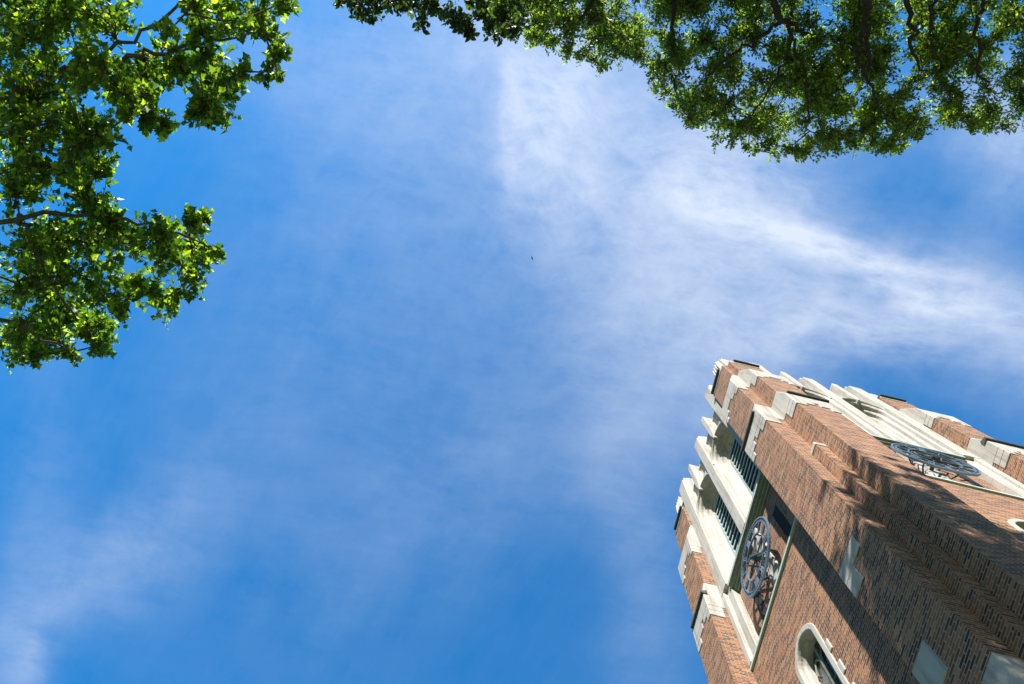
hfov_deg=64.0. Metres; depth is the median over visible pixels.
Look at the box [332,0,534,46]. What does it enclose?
linden tree
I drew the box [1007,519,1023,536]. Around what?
window
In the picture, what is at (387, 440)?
sky
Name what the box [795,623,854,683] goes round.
window
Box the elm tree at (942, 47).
[485,0,1023,164]
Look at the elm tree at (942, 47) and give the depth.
17.32 m
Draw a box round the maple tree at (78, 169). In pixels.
[0,0,301,373]
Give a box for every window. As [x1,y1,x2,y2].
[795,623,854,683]
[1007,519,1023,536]
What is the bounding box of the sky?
[0,0,1023,683]
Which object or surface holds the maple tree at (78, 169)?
on the ground
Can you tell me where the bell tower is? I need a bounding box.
[673,358,1023,683]
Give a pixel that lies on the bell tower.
(835, 534)

